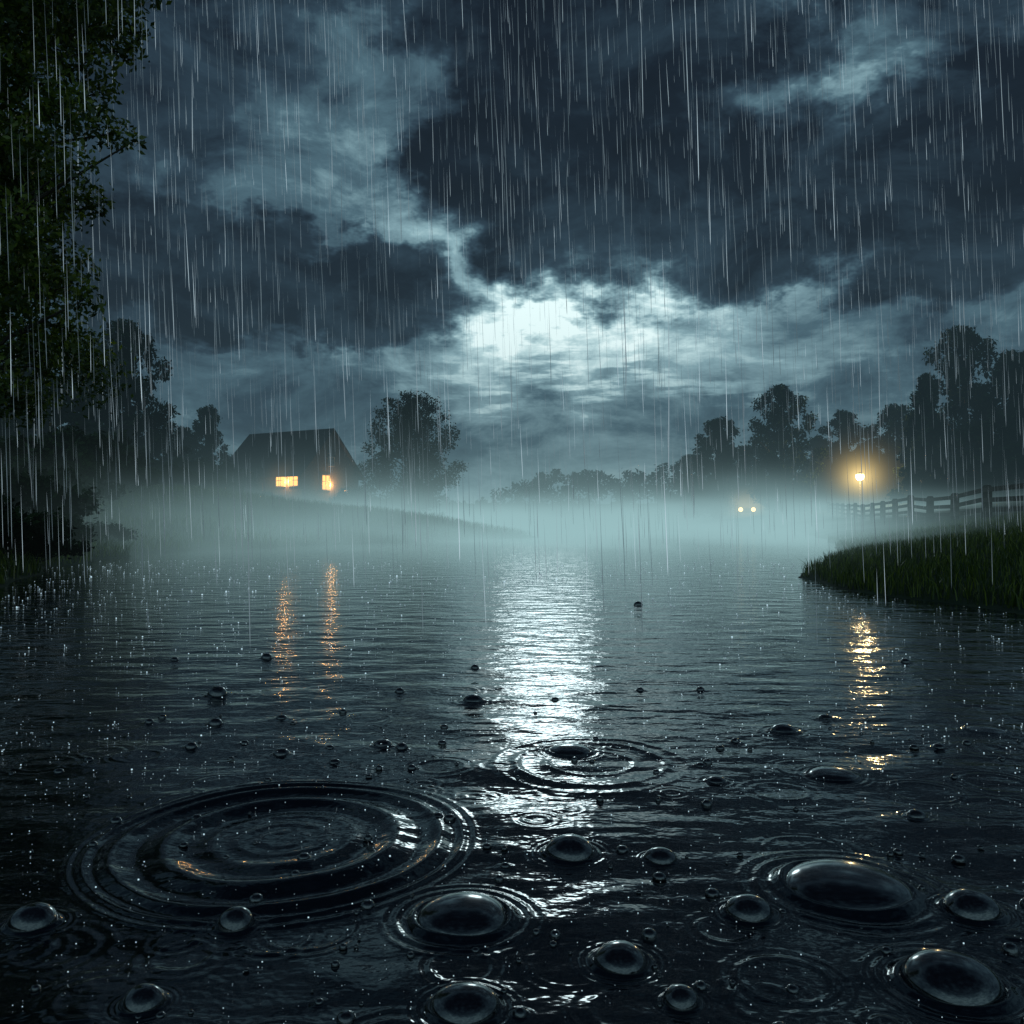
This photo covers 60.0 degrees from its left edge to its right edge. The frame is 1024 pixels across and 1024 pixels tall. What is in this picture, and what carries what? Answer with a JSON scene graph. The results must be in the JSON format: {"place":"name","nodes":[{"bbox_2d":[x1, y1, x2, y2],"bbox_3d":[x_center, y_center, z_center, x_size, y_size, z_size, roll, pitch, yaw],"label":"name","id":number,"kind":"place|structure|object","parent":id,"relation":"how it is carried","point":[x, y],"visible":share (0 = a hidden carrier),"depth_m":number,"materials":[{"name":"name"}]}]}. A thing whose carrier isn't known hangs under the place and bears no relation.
{"place":"outdoors","nodes":[
{"label":"outdoors","id":0,"kind":"place"},
{"bbox_2d":[0,524,1023,1023],"bbox_3d":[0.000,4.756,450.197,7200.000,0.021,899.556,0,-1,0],"label":"lake","id":1,"kind":"structure","parent":0,"point":[72,672],"depth_m":2.41,"materials":[{"name":"black liquid"}]},
{"bbox_2d":[0,560,1023,1023],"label":"splash droplets","id":2,"kind":"object","parent":1,"relation":"on","point":[520,708],"visible":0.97,"depth_m":5.52,"materials":[{"name":"white liquid"}]},
{"bbox_2d":[5,601,1023,1023],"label":"water bubbles","id":3,"kind":"object","parent":1,"relation":"on","point":[951,977],"visible":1,"depth_m":1.54,"materials":[{"name":"black liquid"}]},
{"bbox_2d":[0,0,1023,636],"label":"rain","id":4,"kind":"object","parent":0,"point":[782,224],"visible":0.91,"depth_m":7.92,"materials":[{"name":"grey liquid"}]},
{"bbox_2d":[0,482,1023,614],"bbox_3d":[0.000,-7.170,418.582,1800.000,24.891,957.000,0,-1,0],"label":"ground","id":5,"kind":"structure","parent":0,"point":[802,520],"depth_m":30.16,"materials":[{"name":"green plant"}]},
{"bbox_2d":[0,350,39,441],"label":"deciduous tree","id":6,"kind":"object","parent":5,"relation":"on","point":[25,432],"visible":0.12,"depth_m":51.39,"materials":[{"name":"green plant"}]},
{"bbox_2d":[0,337,66,437],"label":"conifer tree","id":7,"kind":"object","parent":5,"relation":"on","point":[30,370],"visible":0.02,"depth_m":55.38,"materials":[{"name":"green plant"}]},
{"bbox_2d":[0,488,77,557],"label":"shrub","id":8,"kind":"object","parent":5,"relation":"on","point":[30,525],"visible":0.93,"depth_m":11.17,"materials":[{"name":"green plant"}]},
{"bbox_2d":[0,436,93,478],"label":"shrub","id":9,"kind":"object","parent":5,"relation":"on","point":[12,459],"visible":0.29,"depth_m":22.32,"materials":[{"name":"green plant"}]},
{"bbox_2d":[0,532,94,564],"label":"shrub","id":10,"kind":"object","parent":5,"relation":"on","point":[79,547],"visible":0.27,"depth_m":12.58,"materials":[{"name":"green plant"}]},
{"bbox_2d":[0,466,101,523],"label":"shrub","id":11,"kind":"object","parent":5,"relation":"on","point":[75,502],"visible":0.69,"depth_m":15.89,"materials":[{"name":"green plant"}]},
{"bbox_2d":[7,460,104,517],"bbox_3d":[-10.603,-0.368,20.070,2.534,1.641,3.304,0,-1,-29],"label":"shrub","id":12,"kind":"object","parent":5,"relation":"on","point":[71,475],"visible":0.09,"depth_m":20.00,"materials":[{"name":"green plant"}]},
{"bbox_2d":[0,375,112,438],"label":"deciduous tree","id":13,"kind":"object","parent":5,"relation":"on","point":[72,416],"visible":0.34,"depth_m":49.62,"materials":[{"name":"green plant"}]},
{"bbox_2d":[0,433,115,485],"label":"shrub","id":14,"kind":"object","parent":5,"relation":"on","point":[37,442],"visible":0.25,"depth_m":25.80,"materials":[{"name":"green plant"}]},
{"bbox_2d":[38,509,98,543],"bbox_3d":[-7.767,0.333,15.091,1.181,0.775,1.198,0,-1,32],"label":"shrub","id":15,"kind":"object","parent":5,"relation":"on","point":[81,533],"visible":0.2,"depth_m":15.14,"materials":[{"name":"green plant"}]},
{"bbox_2d":[13,423,138,470],"bbox_3d":[-14.966,-1.859,30.010,3.797,2.267,4.300,0,-1,42],"label":"shrub","id":16,"kind":"object","parent":5,"relation":"on","point":[96,446],"visible":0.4,"depth_m":30.00,"materials":[{"name":"green plant"}]},
{"bbox_2d":[0,0,172,434],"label":"broadleaf tree","id":17,"kind":"object","parent":5,"relation":"on","point":[22,202],"visible":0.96,"depth_m":9.24,"materials":[{"name":"green plant"}]},
{"bbox_2d":[60,460,131,503],"bbox_3d":[-11.315,-0.601,22.887,2.203,1.505,2.290,0,-1,3],"label":"shrub","id":18,"kind":"object","parent":5,"relation":"on","point":[91,474],"visible":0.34,"depth_m":23.07,"materials":[{"name":"green plant"}]},
{"bbox_2d":[62,347,146,438],"bbox_3d":[-27.182,-6.072,58.266,6.518,9.437,5.757,0,-1,-11],"label":"deciduous tree","id":19,"kind":"object","parent":5,"relation":"on","point":[120,421],"visible":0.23,"depth_m":57.43,"materials":[{"name":"green plant"}]},
{"bbox_2d":[83,520,141,545],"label":"shrub","id":20,"kind":"object","parent":5,"relation":"on","point":[115,532],"visible":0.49,"depth_m":18.02,"materials":[{"name":"green plant"}]},
{"bbox_2d":[83,428,154,481],"bbox_3d":[-17.321,-2.292,37.756,3.944,2.658,4.180,0,-1,-22],"label":"shrub","id":21,"kind":"object","parent":5,"relation":"on","point":[126,441],"visible":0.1,"depth_m":37.66,"materials":[{"name":"green plant"}]},
{"bbox_2d":[83,317,181,482],"bbox_3d":[-26.093,-7.014,59.792,6.770,12.305,6.477,0,-1,38],"label":"deciduous tree","id":22,"kind":"object","parent":5,"relation":"on","point":[139,409],"visible":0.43,"depth_m":59.60,"materials":[{"name":"green plant"}]},
{"bbox_2d":[103,454,162,491],"bbox_3d":[-12.921,-1.229,29.998,2.278,1.398,3.444,0,-1,-13],"label":"shrub","id":23,"kind":"object","parent":5,"relation":"on","point":[130,475],"visible":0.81,"depth_m":29.40,"materials":[{"name":"green plant"}]},
{"bbox_2d":[122,457,180,487],"bbox_3d":[-18.787,-1.904,46.001,4.050,1.871,5.376,0,-1,15],"label":"shrub","id":24,"kind":"object","parent":5,"relation":"on","point":[158,464],"visible":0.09,"depth_m":45.63,"materials":[{"name":"green plant"}]},
{"bbox_2d":[135,414,192,485],"bbox_3d":[-25.121,-4.024,62.200,5.299,5.934,5.539,0,-1,-26],"label":"deciduous tree","id":25,"kind":"object","parent":5,"relation":"on","point":[181,450],"visible":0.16,"depth_m":61.72,"materials":[{"name":"green plant"}]},
{"bbox_2d":[151,462,203,487],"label":"shrub","id":26,"kind":"object","parent":5,"relation":"on","point":[180,475],"visible":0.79,"depth_m":39.72,"materials":[{"name":"green plant"}]},
{"bbox_2d":[158,426,205,462],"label":"deciduous tree","id":27,"kind":"object","parent":5,"relation":"on","point":[185,436],"visible":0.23,"depth_m":83.71,"materials":[{"name":"green plant"}]},
{"bbox_2d":[165,456,220,485],"bbox_3d":[-22.657,-2.435,60.061,5.618,2.701,4.958,0,-1,-30],"label":"shrub","id":28,"kind":"object","parent":5,"relation":"on","point":[192,467],"visible":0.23,"depth_m":59.68,"materials":[{"name":"green plant"}]},
{"bbox_2d":[189,404,231,467],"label":"deciduous tree","id":29,"kind":"object","parent":5,"relation":"on","point":[210,416],"visible":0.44,"depth_m":87.71,"materials":[{"name":"green plant"}]},
{"bbox_2d":[175,456,257,488],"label":"shrub","id":30,"kind":"object","parent":5,"relation":"on","point":[236,476],"visible":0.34,"depth_m":70.34,"materials":[{"name":"green plant"}]},
{"bbox_2d":[198,476,243,492],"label":"shrub","id":31,"kind":"object","parent":5,"relation":"on","point":[221,483],"visible":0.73,"depth_m":47.69,"materials":[{"name":"green plant"}]},
{"bbox_2d":[240,433,358,505],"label":"walls","id":32,"kind":"structure","parent":5,"relation":"on","point":[342,474],"depth_m":76.72,"materials":[{"name":"brick"}]},
{"bbox_2d":[255,483,262,493],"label":"door","id":33,"kind":"structure","parent":32,"relation":"attached to","point":[259,489],"depth_m":76.89,"materials":[{"name":"brown paint"}]},
{"bbox_2d":[225,428,333,477],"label":"roof slope","id":34,"kind":"structure","parent":32,"relation":"on","point":[303,444],"depth_m":77.91,"materials":[{"name":"stone"}]},
{"bbox_2d":[276,477,284,485],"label":"glass","id":35,"kind":"object","parent":32,"relation":"attached to","point":[278,482],"visible":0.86,"depth_m":75.70,"materials":[{"name":"yellow glass"}]},
{"bbox_2d":[289,476,296,485],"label":"glass","id":36,"kind":"object","parent":32,"relation":"attached to","point":[291,482],"visible":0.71,"depth_m":74.92,"materials":[{"name":"yellow glass"}]},
{"bbox_2d":[321,474,322,489],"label":"jamb","id":37,"kind":"object","parent":32,"relation":"attached to","point":[321,481],"visible":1,"depth_m":76.45,"materials":[{"name":"grey"}]},
{"bbox_2d":[323,475,328,489],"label":"glass","id":38,"kind":"object","parent":32,"relation":"attached to","point":[326,484],"visible":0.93,"depth_m":76.96,"materials":[{"name":"yellow glass"}]},
{"bbox_2d":[332,430,364,479],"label":"roof slope","id":39,"kind":"structure","parent":32,"relation":"on","point":[342,445],"depth_m":78.87,"materials":[{"name":"stone"}]},
{"bbox_2d":[327,486,378,506],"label":"shrub","id":40,"kind":"object","parent":5,"relation":"on","point":[354,494],"visible":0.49,"depth_m":75.37,"materials":[{"name":"green plant"}]},
{"bbox_2d":[348,494,392,510],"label":"shrub","id":41,"kind":"object","parent":5,"relation":"on","point":[370,500],"visible":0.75,"depth_m":72.21,"materials":[{"name":"green plant"}]},
{"bbox_2d":[353,390,468,514],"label":"deciduous tree","id":42,"kind":"object","parent":5,"relation":"on","point":[407,409],"visible":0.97,"depth_m":74.09,"materials":[{"name":"green plant"}]},
{"bbox_2d":[433,511,448,519],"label":"shrub","id":43,"kind":"object","parent":5,"relation":"on","point":[439,514],"visible":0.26,"depth_m":71.84,"materials":[{"name":"green plant"}]},
{"bbox_2d":[635,496,679,517],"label":"shrub","id":44,"kind":"object","parent":5,"relation":"on","point":[649,508],"visible":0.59,"depth_m":127.59,"materials":[{"name":"green plant"}]},
{"bbox_2d":[379,450,946,521],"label":"distant treeline","id":45,"kind":"object","parent":5,"relation":"on","point":[535,489],"visible":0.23,"depth_m":155.16,"materials":[{"name":"green plant"}]},
{"bbox_2d":[666,454,705,514],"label":"deciduous tree","id":46,"kind":"object","parent":5,"relation":"on","point":[686,459],"visible":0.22,"depth_m":124.57,"materials":[{"name":"green plant"}]},
{"bbox_2d":[672,497,702,513],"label":"shrub","id":47,"kind":"object","parent":5,"relation":"on","point":[675,507],"visible":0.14,"depth_m":125.16,"materials":[{"name":"green plant"}]},
{"bbox_2d":[672,416,755,519],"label":"deciduous tree","id":48,"kind":"object","parent":5,"relation":"on","point":[710,498],"visible":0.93,"depth_m":98.92,"materials":[{"name":"green plant"}]},
{"bbox_2d":[730,504,755,515],"bbox_3d":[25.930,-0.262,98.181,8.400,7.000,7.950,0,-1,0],"label":"parked car","id":49,"kind":"object","parent":5,"relation":"on","point":[743,508],"visible":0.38,"depth_m":98.65,"materials":[{"name":"grey paint"}]},
{"bbox_2d":[720,446,768,509],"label":"deciduous tree","id":50,"kind":"object","parent":5,"relation":"on","point":[746,488],"visible":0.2,"depth_m":117.02,"materials":[{"name":"green plant"}]},
{"bbox_2d":[733,383,832,514],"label":"deciduous tree","id":51,"kind":"object","parent":5,"relation":"on","point":[774,465],"visible":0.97,"depth_m":93.99,"materials":[{"name":"green plant"}]},
{"bbox_2d":[796,437,839,503],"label":"deciduous tree","id":52,"kind":"object","parent":5,"relation":"on","point":[822,496],"visible":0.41,"depth_m":120.84,"materials":[{"name":"green plant"}]},
{"bbox_2d":[813,496,842,503],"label":"shrub","id":53,"kind":"object","parent":5,"relation":"on","point":[835,498],"visible":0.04,"depth_m":122.86,"materials":[{"name":"green plant"}]},
{"bbox_2d":[812,409,881,502],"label":"deciduous tree","id":54,"kind":"object","parent":5,"relation":"on","point":[850,465],"visible":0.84,"depth_m":111.07,"materials":[{"name":"green plant"}]},
{"bbox_2d":[856,472,863,508],"bbox_3d":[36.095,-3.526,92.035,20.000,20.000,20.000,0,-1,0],"label":"street lamp","id":55,"kind":"object","parent":5,"relation":"on","point":[858,478],"visible":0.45,"depth_m":91.91,"materials":[{"name":"metal"}]},
{"bbox_2d":[836,448,885,499],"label":"deciduous tree","id":56,"kind":"object","parent":5,"relation":"on","point":[875,496],"visible":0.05,"depth_m":115.02,"materials":[{"name":"green plant"}]},
{"bbox_2d":[859,403,911,500],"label":"deciduous tree","id":57,"kind":"object","parent":5,"relation":"on","point":[893,421],"visible":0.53,"depth_m":107.26,"materials":[{"name":"green plant"}]},
{"bbox_2d":[894,421,921,489],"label":"deciduous tree","id":58,"kind":"object","parent":5,"relation":"on","point":[897,463],"visible":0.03,"depth_m":103.89,"materials":[{"name":"green plant"}]},
{"bbox_2d":[796,511,1023,609],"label":"shore grass","id":59,"kind":"structure","parent":5,"relation":"on","point":[850,556],"depth_m":9.85,"materials":[{"name":"green plant"}]},
{"bbox_2d":[885,373,957,505],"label":"conifer tree","id":60,"kind":"object","parent":5,"relation":"on","point":[929,436],"visible":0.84,"depth_m":85.52,"materials":[{"name":"green plant"}]},
{"bbox_2d":[889,440,954,500],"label":"deciduous tree","id":61,"kind":"object","parent":5,"relation":"on","point":[897,476],"visible":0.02,"depth_m":92.21,"materials":[{"name":"green plant"}]},
{"bbox_2d":[827,483,1023,522],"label":"wooden fence","id":62,"kind":"object","parent":5,"relation":"on","point":[987,499],"visible":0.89,"depth_m":35.77,"materials":[{"name":"grey wood"}]},
{"bbox_2d":[901,324,1022,499],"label":"deciduous tree","id":63,"kind":"object","parent":5,"relation":"on","point":[958,406],"visible":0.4,"depth_m":87.29,"materials":[{"name":"green plant"}]},
{"bbox_2d":[926,420,1023,502],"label":"deciduous tree","id":64,"kind":"object","parent":5,"relation":"on","point":[997,474],"visible":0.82,"depth_m":77.42,"materials":[{"name":"green plant"}]},
{"bbox_2d":[955,349,1023,495],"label":"deciduous tree","id":65,"kind":"object","parent":5,"relation":"on","point":[1005,364],"visible":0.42,"depth_m":83.22,"materials":[{"name":"green plant"}]},
{"bbox_2d":[984,355,1023,494],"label":"deciduous tree","id":66,"kind":"object","parent":5,"relation":"on","point":[1012,421],"visible":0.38,"depth_m":80.93,"materials":[{"name":"green plant"}]},
{"bbox_2d":[0,0,1023,503],"label":"sky","id":67,"kind":"structure","parent":0,"point":[415,261],"materials":[{"name":"grey"}]}
]}

